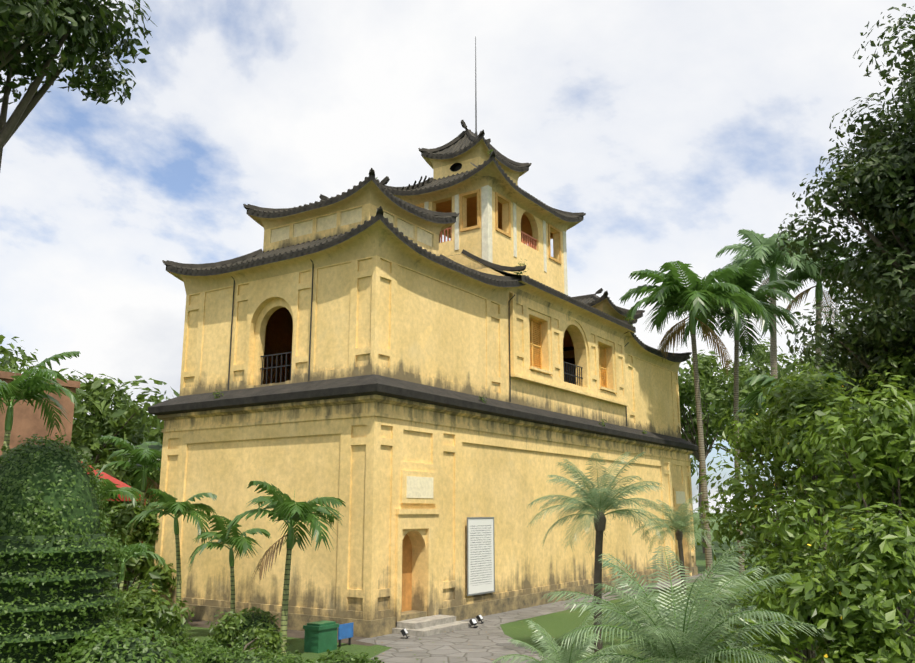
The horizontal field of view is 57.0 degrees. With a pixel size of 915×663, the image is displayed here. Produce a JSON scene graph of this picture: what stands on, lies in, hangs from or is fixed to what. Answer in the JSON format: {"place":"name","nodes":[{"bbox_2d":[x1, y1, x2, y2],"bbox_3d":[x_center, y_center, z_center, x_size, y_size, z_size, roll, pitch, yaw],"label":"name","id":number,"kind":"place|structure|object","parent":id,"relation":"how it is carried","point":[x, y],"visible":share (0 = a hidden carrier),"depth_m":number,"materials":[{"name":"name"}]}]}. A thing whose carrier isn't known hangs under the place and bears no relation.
{"place":"outdoors","nodes":[
{"label":"outdoors","id":0,"kind":"place"},
{"bbox_2d":[0,371,79,454],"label":"neighbouring building","id":1,"kind":"structure","parent":0,"point":[28,422],"depth_m":31.45,"materials":[{"name":"paint"}]},
{"bbox_2d":[162,168,528,305],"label":"building roof","id":2,"kind":"structure","parent":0,"point":[379,234],"depth_m":27.35,"materials":[{"name":"grey tile"}]},
{"bbox_2d":[151,402,695,619],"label":"ground floor wall","id":3,"kind":"structure","parent":0,"point":[356,465],"depth_m":25.53,"materials":[{"name":"yellow paint"}]},
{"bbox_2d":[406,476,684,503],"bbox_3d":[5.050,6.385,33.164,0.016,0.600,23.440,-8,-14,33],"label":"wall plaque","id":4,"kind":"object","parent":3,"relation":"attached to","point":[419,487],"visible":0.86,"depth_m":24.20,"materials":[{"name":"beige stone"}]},
{"bbox_2d":[228,259,628,425],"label":"drainpipes","id":5,"kind":"object","parent":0,"point":[311,328],"visible":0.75,"depth_m":27.03,"materials":[{"name":"metal"}]},
{"bbox_2d":[0,0,914,512],"label":"sky","id":6,"kind":"structure","parent":0,"point":[677,128],"materials":[{"name":"white"}]},
{"bbox_2d":[433,157,517,184],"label":"wall","id":7,"kind":"structure","parent":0,"point":[453,168],"depth_m":36.81,"materials":[{"name":"yellow paint"}]},
{"bbox_2d":[475,36,477,135],"bbox_3d":[0.848,-11.304,38.919,0.180,5.100,0.180,-8,-14,33],"label":"lightning rod","id":8,"kind":"object","parent":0,"point":[475,94],"visible":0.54,"depth_m":38.75,"materials":[{"name":"grey metal"}]},
{"bbox_2d":[384,120,585,243],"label":"tower roof","id":9,"kind":"structure","parent":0,"point":[494,169],"depth_m":36.21,"materials":[{"name":"grey tile"}]},
{"bbox_2d":[429,190,563,293],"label":"tower wall","id":10,"kind":"structure","parent":0,"point":[528,223],"depth_m":35.96,"materials":[{"name":"yellow paint"}]},
{"bbox_2d":[415,189,561,263],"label":"window frames","id":11,"kind":"structure","parent":10,"relation":"attached to","point":[462,229],"depth_m":34.61,"materials":[{"name":"wood"}]},
{"bbox_2d":[441,227,536,249],"bbox_3d":[1.417,-3.921,35.946,0.901,0.920,4.994,-25,-27,63],"label":"balcony railing","id":12,"kind":"object","parent":10,"relation":"attached to","point":[530,241],"visible":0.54,"depth_m":36.46,"materials":[{"name":"red metal"}]},
{"bbox_2d":[424,185,567,294],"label":"columns","id":13,"kind":"structure","parent":10,"relation":"attached to","point":[486,198],"depth_m":34.36,"materials":[{"name":"white paint"}]},
{"bbox_2d":[104,513,914,662],"bbox_3d":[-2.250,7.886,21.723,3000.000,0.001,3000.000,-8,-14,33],"label":"ground","id":14,"kind":"structure","parent":0,"point":[557,625],"depth_m":24.23,"materials":[{"name":"green plant"}]},
{"bbox_2d":[0,335,13,370],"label":"tree","id":15,"kind":"object","parent":14,"relation":"on","point":[4,351],"visible":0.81,"depth_m":40.86,"materials":[{"name":"green plant"}]},
{"bbox_2d":[0,337,37,372],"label":"tree","id":16,"kind":"object","parent":14,"relation":"on","point":[24,356],"visible":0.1,"depth_m":48.06,"materials":[{"name":"green plant"}]},
{"bbox_2d":[0,351,81,461],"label":"areca palm","id":17,"kind":"object","parent":14,"relation":"on","point":[28,387],"visible":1,"depth_m":26.11,"materials":[{"name":"green plant"}]},
{"bbox_2d":[0,364,109,452],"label":"roof","id":18,"kind":"structure","parent":14,"relation":"on","point":[61,370],"depth_m":44.76,"materials":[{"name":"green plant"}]},
{"bbox_2d":[0,432,133,662],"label":"tiered topiary","id":19,"kind":"object","parent":14,"relation":"on","point":[55,549],"visible":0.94,"depth_m":10.21,"materials":[{"name":"green plant"}]},
{"bbox_2d":[0,0,153,169],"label":"dark tree","id":20,"kind":"object","parent":14,"relation":"on","point":[34,24],"visible":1,"depth_m":9.48,"materials":[{"name":"green plant"}]},
{"bbox_2d":[6,361,179,511],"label":"tree","id":21,"kind":"object","parent":14,"relation":"on","point":[103,419],"visible":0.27,"depth_m":40.14,"materials":[{"name":"green plant"}]},
{"bbox_2d":[81,461,145,500],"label":"roof","id":22,"kind":"structure","parent":14,"relation":"on","point":[115,481],"depth_m":35.50,"materials":[{"name":"red tile"}]},
{"bbox_2d":[92,478,144,519],"bbox_3d":[-10.727,6.420,24.991,2.633,4.228,2.826,-8,-14,33],"label":"areca palm","id":23,"kind":"object","parent":14,"relation":"on","point":[132,493],"visible":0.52,"depth_m":25.06,"materials":[{"name":"green plant"}]},
{"bbox_2d":[88,459,150,516],"bbox_3d":[-16.571,8.386,37.190,6.067,5.500,4.689,-8,-14,33],"label":"shrub","id":24,"kind":"object","parent":14,"relation":"on","point":[110,504],"visible":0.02,"depth_m":37.61,"materials":[{"name":"green plant"}]},
{"bbox_2d":[54,619,201,662],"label":"dome bush","id":25,"kind":"object","parent":14,"relation":"on","point":[120,647],"visible":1,"depth_m":9.73,"materials":[{"name":"green plant"}]},
{"bbox_2d":[95,436,161,587],"bbox_3d":[-11.126,6.632,29.661,3.558,5.758,3.362,-8,-14,33],"label":"areca palm","id":26,"kind":"object","parent":14,"relation":"on","point":[144,457],"visible":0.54,"depth_m":29.92,"materials":[{"name":"green plant"}]},
{"bbox_2d":[103,562,153,637],"bbox_3d":[-6.629,5.147,14.552,2.060,2.402,2.560,10,-16,-39],"label":"shrub","id":27,"kind":"object","parent":14,"relation":"on","point":[117,614],"visible":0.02,"depth_m":14.50,"materials":[{"name":"green plant"}]},
{"bbox_2d":[106,467,160,515],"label":"shrub","id":28,"kind":"object","parent":14,"relation":"on","point":[157,475],"visible":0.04,"depth_m":43.52,"materials":[{"name":"green plant"}]},
{"bbox_2d":[104,536,167,597],"bbox_3d":[-8.315,6.428,21.084,2.054,2.586,1.923,1,-12,-7],"label":"areca palm","id":29,"kind":"object","parent":14,"relation":"on","point":[136,550],"visible":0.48,"depth_m":21.07,"materials":[{"name":"green plant"}]},
{"bbox_2d":[110,399,162,570],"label":"tree","id":30,"kind":"object","parent":14,"relation":"on","point":[156,431],"visible":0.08,"depth_m":46.36,"materials":[{"name":"green plant"}]},
{"bbox_2d":[103,503,181,595],"bbox_3d":[-10.385,7.149,26.500,2.990,3.471,3.341,7,-14,-28],"label":"shrub","id":31,"kind":"object","parent":14,"relation":"on","point":[122,515],"visible":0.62,"depth_m":26.22,"materials":[{"name":"green plant"}]},
{"bbox_2d":[105,579,194,641],"bbox_3d":[-6.393,5.790,16.312,2.262,1.893,2.386,-8,-14,33],"label":"shrub","id":32,"kind":"object","parent":14,"relation":"on","point":[143,609],"visible":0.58,"depth_m":16.36,"materials":[{"name":"green plant"}]},
{"bbox_2d":[141,655,158,662],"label":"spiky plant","id":33,"kind":"object","parent":14,"relation":"on","point":[151,658],"visible":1,"depth_m":7.95,"materials":[{"name":"green plant"}]},
{"bbox_2d":[143,498,157,559],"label":"shrub","id":34,"kind":"object","parent":14,"relation":"on","point":[147,507],"depth_m":36.38,"materials":[{"name":"green plant"}]},
{"bbox_2d":[124,489,216,615],"bbox_3d":[-7.806,6.281,23.293,2.489,3.794,2.382,-8,-14,33],"label":"areca palm","id":35,"kind":"object","parent":14,"relation":"on","point":[166,503],"visible":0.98,"depth_m":23.28,"materials":[{"name":"green plant"}]},
{"bbox_2d":[153,610,191,641],"bbox_3d":[-7.443,7.045,20.219,2.082,1.090,2.006,-8,-14,33],"label":"bush","id":36,"kind":"object","parent":14,"relation":"on","point":[181,635],"visible":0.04,"depth_m":20.03,"materials":[{"name":"green plant"}]},
{"bbox_2d":[147,632,308,662],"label":"hedge","id":37,"kind":"object","parent":14,"relation":"on","point":[204,652],"visible":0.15,"depth_m":15.83,"materials":[{"name":"green plant"}]},
{"bbox_2d":[187,515,270,615],"bbox_3d":[-5.915,6.268,21.562,2.151,3.098,1.930,-2,-12,7],"label":"areca palm","id":38,"kind":"object","parent":14,"relation":"on","point":[241,543],"visible":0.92,"depth_m":21.52,"materials":[{"name":"green plant"}]},
{"bbox_2d":[214,605,279,649],"bbox_3d":[-5.067,7.189,20.572,1.687,0.965,1.652,3,-12,-12],"label":"bush","id":39,"kind":"object","parent":14,"relation":"on","point":[259,616],"visible":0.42,"depth_m":20.24,"materials":[{"name":"green plant"}]},
{"bbox_2d":[207,610,289,656],"bbox_3d":[-4.257,6.339,17.255,1.649,1.222,1.787,7,-14,-31],"label":"low shrub","id":40,"kind":"object","parent":14,"relation":"on","point":[226,629],"visible":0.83,"depth_m":17.20,"materials":[{"name":"green plant"}]},
{"bbox_2d":[225,481,345,654],"bbox_3d":[-3.832,5.415,19.399,2.902,3.866,2.757,-8,-14,33],"label":"areca palm","id":41,"kind":"object","parent":14,"relation":"on","point":[288,510],"visible":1,"depth_m":19.16,"materials":[{"name":"green plant"}]},
{"bbox_2d":[229,646,383,662],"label":"hedge","id":42,"kind":"object","parent":14,"relation":"on","point":[339,656],"visible":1,"depth_m":12.84,"materials":[{"name":"green plant"}]},
{"bbox_2d":[303,620,353,652],"bbox_3d":[-3.000,7.210,20.062,0.500,0.630,1.430,-8,-14,33],"label":"green bin","id":43,"kind":"object","parent":14,"relation":"on","point":[320,636],"visible":0.96,"depth_m":19.62,"materials":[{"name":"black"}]},
{"bbox_2d":[162,400,697,637],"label":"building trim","id":44,"kind":"structure","parent":14,"relation":"on","point":[427,520],"depth_m":24.42,"materials":[{"name":"yellow paint"}]},
{"bbox_2d":[263,203,438,255],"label":"wall","id":45,"kind":"structure","parent":44,"relation":"attached to","point":[320,227],"depth_m":28.62,"materials":[{"name":"yellow paint"}]},
{"bbox_2d":[401,534,411,611],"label":"building doors","id":46,"kind":"structure","parent":44,"relation":"attached to","point":[406,574],"depth_m":24.09,"materials":[{"name":"orange wood"}]},
{"bbox_2d":[148,374,698,453],"bbox_3d":[1.276,4.300,36.165,9.680,0.830,26.980,-8,-14,33],"label":"cornice ledge","id":47,"kind":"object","parent":44,"relation":"attached to","point":[358,389],"depth_m":26.05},
{"bbox_2d":[179,255,680,437],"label":"wall","id":48,"kind":"structure","parent":44,"relation":"attached to","point":[377,315],"depth_m":26.96,"materials":[{"name":"yellow paint"}]},
{"bbox_2d":[260,352,582,385],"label":"building railings","id":49,"kind":"object","parent":48,"relation":"on","point":[286,365],"visible":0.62,"depth_m":26.45,"materials":[{"name":"grey metal"}]},
{"bbox_2d":[447,253,625,340],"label":"building gables","id":50,"kind":"object","parent":48,"relation":"on","point":[465,260],"visible":0.15,"depth_m":31.53,"materials":[{"name":"yellow paint"}]},
{"bbox_2d":[529,318,607,387],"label":"window shutters","id":51,"kind":"object","parent":48,"relation":"on","point":[535,344],"visible":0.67,"depth_m":32.62,"materials":[{"name":"brown wood"}]},
{"bbox_2d":[563,288,691,372],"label":"building roof","id":52,"kind":"structure","parent":48,"relation":"on","point":[635,346],"depth_m":42.12,"materials":[{"name":"grey tile"}]},
{"bbox_2d":[213,150,646,433],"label":"roof weeds","id":53,"kind":"object","parent":44,"relation":"on","point":[482,399],"visible":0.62,"depth_m":30.61,"materials":[{"name":"green plant"}]},
{"bbox_2d":[467,517,494,595],"bbox_3d":[0.737,7.003,26.387,0.026,2.330,1.600,-8,-14,33],"label":"information board","id":54,"kind":"object","parent":44,"relation":"attached to","point":[480,558],"visible":1,"depth_m":26.36,"materials":[{"name":"grey"}]},
{"bbox_2d":[510,292,626,402],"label":"wall","id":55,"kind":"structure","parent":44,"relation":"attached to","point":[522,308],"depth_m":33.22,"materials":[{"name":"yellow paint"}]},
{"bbox_2d":[446,249,636,339],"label":"building roof","id":56,"kind":"structure","parent":55,"relation":"on","point":[545,295],"depth_m":33.34,"materials":[{"name":"grey tile"}]},
{"bbox_2d":[511,366,628,406],"bbox_3d":[4.827,2.235,34.199,0.220,0.550,10.460,-8,-14,33],"label":"ledge","id":57,"kind":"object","parent":55,"relation":"attached to","point":[558,386],"depth_m":33.03,"materials":[{"name":"yellow paint"}]},
{"bbox_2d":[184,573,699,645],"bbox_3d":[1.206,10.667,34.794,10.800,0.001,28.300,-8,-14,33],"label":"soil strip","id":58,"kind":"object","parent":14,"relation":"on","point":[290,633],"visible":0.08,"depth_m":22.43,"materials":[{"name":"brown soil"}]},
{"bbox_2d":[376,618,626,659],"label":"fallen leaves","id":59,"kind":"object","parent":14,"relation":"on","point":[468,642],"visible":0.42,"depth_m":20.41,"materials":[{"name":"brown plant"}]},
{"bbox_2d":[492,608,630,662],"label":"palm plant","id":60,"kind":"object","parent":14,"relation":"on","point":[561,658],"visible":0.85,"depth_m":12.44,"materials":[{"name":"green plant"}]},
{"bbox_2d":[527,452,676,653],"bbox_3d":[3.350,5.020,19.263,3.190,4.589,3.416,-8,-14,33],"label":"palm tree","id":61,"kind":"object","parent":14,"relation":"on","point":[600,503],"visible":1,"depth_m":19.34,"materials":[{"name":"green plant"}]},
{"bbox_2d":[633,492,718,592],"bbox_3d":[8.746,8.416,33.672,3.234,3.941,3.423,-8,-14,33],"label":"palm tree","id":62,"kind":"object","parent":14,"relation":"on","point":[679,523],"visible":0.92,"depth_m":33.58,"materials":[{"name":"green plant"}]},
{"bbox_2d":[680,419,698,476],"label":"tree","id":63,"kind":"object","parent":14,"relation":"on","point":[692,465],"depth_m":80.86,"materials":[{"name":"green plant"}]},
{"bbox_2d":[540,538,843,662],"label":"palm tree","id":64,"kind":"object","parent":14,"relation":"on","point":[668,644],"visible":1,"depth_m":9.22,"materials":[{"name":"green plant"}]},
{"bbox_2d":[619,261,767,582],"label":"tall palm","id":65,"kind":"object","parent":14,"relation":"on","point":[672,294],"visible":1,"depth_m":40.83,"materials":[{"name":"green plant"}]},
{"bbox_2d":[678,350,769,552],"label":"tree","id":66,"kind":"object","parent":14,"relation":"on","point":[713,389],"visible":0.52,"depth_m":65.98,"materials":[{"name":"green plant"}]},
{"bbox_2d":[681,342,790,549],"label":"tree","id":67,"kind":"object","parent":14,"relation":"on","point":[760,364],"visible":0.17,"depth_m":72.95,"materials":[{"name":"green plant"}]},
{"bbox_2d":[674,259,803,576],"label":"tall palm","id":68,"kind":"object","parent":14,"relation":"on","point":[747,282],"visible":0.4,"depth_m":43.81,"materials":[{"name":"green plant"}]},
{"bbox_2d":[716,229,821,540],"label":"tall palm","id":69,"kind":"object","parent":14,"relation":"on","point":[764,251],"visible":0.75,"depth_m":52.68,"materials":[{"name":"green plant"}]},
{"bbox_2d":[724,533,838,662],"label":"shrub","id":70,"kind":"object","parent":14,"relation":"on","point":[789,561],"visible":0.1,"depth_m":15.18,"materials":[{"name":"green plant"}]},
{"bbox_2d":[739,337,835,413],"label":"tree","id":71,"kind":"object","parent":14,"relation":"on","point":[780,357],"visible":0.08,"depth_m":78.31,"materials":[{"name":"green plant"}]},
{"bbox_2d":[733,373,857,533],"bbox_3d":[11.197,5.139,27.202,3.946,7.656,4.019,-1,-12,4],"label":"bush","id":72,"kind":"object","parent":14,"relation":"on","point":[757,393],"visible":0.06,"depth_m":27.91,"materials":[{"name":"green plant"}]},
{"bbox_2d":[692,501,914,662],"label":"shrub","id":73,"kind":"object","parent":14,"relation":"on","point":[870,581],"visible":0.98,"depth_m":9.11,"materials":[{"name":"green plant"}]},
{"bbox_2d":[693,358,913,574],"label":"shrub","id":74,"kind":"object","parent":14,"relation":"on","point":[805,391],"visible":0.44,"depth_m":21.60,"materials":[{"name":"green plant"}]},
{"bbox_2d":[739,360,875,516],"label":"tree","id":75,"kind":"object","parent":14,"relation":"on","point":[789,368],"visible":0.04,"depth_m":46.45,"materials":[{"name":"green plant"}]},
{"bbox_2d":[765,239,865,557],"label":"tall palm","id":76,"kind":"object","parent":14,"relation":"on","point":[798,274],"visible":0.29,"depth_m":56.50,"materials":[{"name":"green plant"}]},
{"bbox_2d":[788,351,861,376],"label":"tree","id":77,"kind":"object","parent":14,"relation":"on","point":[803,368],"depth_m":68.32,"materials":[{"name":"green plant"}]},
{"bbox_2d":[739,372,914,647],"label":"shrub","id":78,"kind":"object","parent":14,"relation":"on","point":[886,474],"visible":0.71,"depth_m":14.56,"materials":[{"name":"green plant"}]},
{"bbox_2d":[775,3,914,322],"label":"dark tree","id":79,"kind":"object","parent":14,"relation":"on","point":[880,174],"visible":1,"depth_m":17.62,"materials":[{"name":"green plant"}]},
{"bbox_2d":[781,218,914,414],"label":"dark tree","id":80,"kind":"object","parent":14,"relation":"on","point":[858,340],"visible":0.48,"depth_m":23.65,"materials":[{"name":"green plant"}]},
{"bbox_2d":[786,341,914,539],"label":"shrub","id":81,"kind":"object","parent":14,"relation":"on","point":[907,369],"visible":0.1,"depth_m":22.67,"materials":[{"name":"green plant"}]},
{"bbox_2d":[356,574,723,662],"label":"paving path","id":82,"kind":"structure","parent":0,"point":[481,646],"depth_m":20.88,"materials":[{"name":"stone"}]},
{"bbox_2d":[400,628,409,638],"bbox_3d":[-1.342,7.724,21.574,0.205,0.243,0.168,-3,-13,16],"label":"flood light","id":83,"kind":"object","parent":82,"relation":"on","point":[404,631],"visible":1,"depth_m":21.52,"materials":[{"name":"black"}]},
{"bbox_2d":[392,615,470,636],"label":"entrance steps","id":84,"kind":"structure","parent":82,"relation":"on","point":[428,625],"depth_m":22.62,"materials":[{"name":"beige stone"}]},
{"bbox_2d":[469,618,477,627],"bbox_3d":[0.453,8.138,23.516,0.205,0.243,0.168,-12,-17,44],"label":"flood light","id":85,"kind":"object","parent":82,"relation":"on","point":[473,622],"visible":1,"depth_m":23.48,"materials":[{"name":"black"}]},
{"bbox_2d":[476,614,483,623],"bbox_3d":[0.660,8.335,24.440,0.205,0.243,0.168,-6,-14,27],"label":"flood light","id":86,"kind":"object","parent":82,"relation":"on","point":[479,617],"visible":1,"depth_m":24.40,"materials":[{"name":"black"}]}
]}

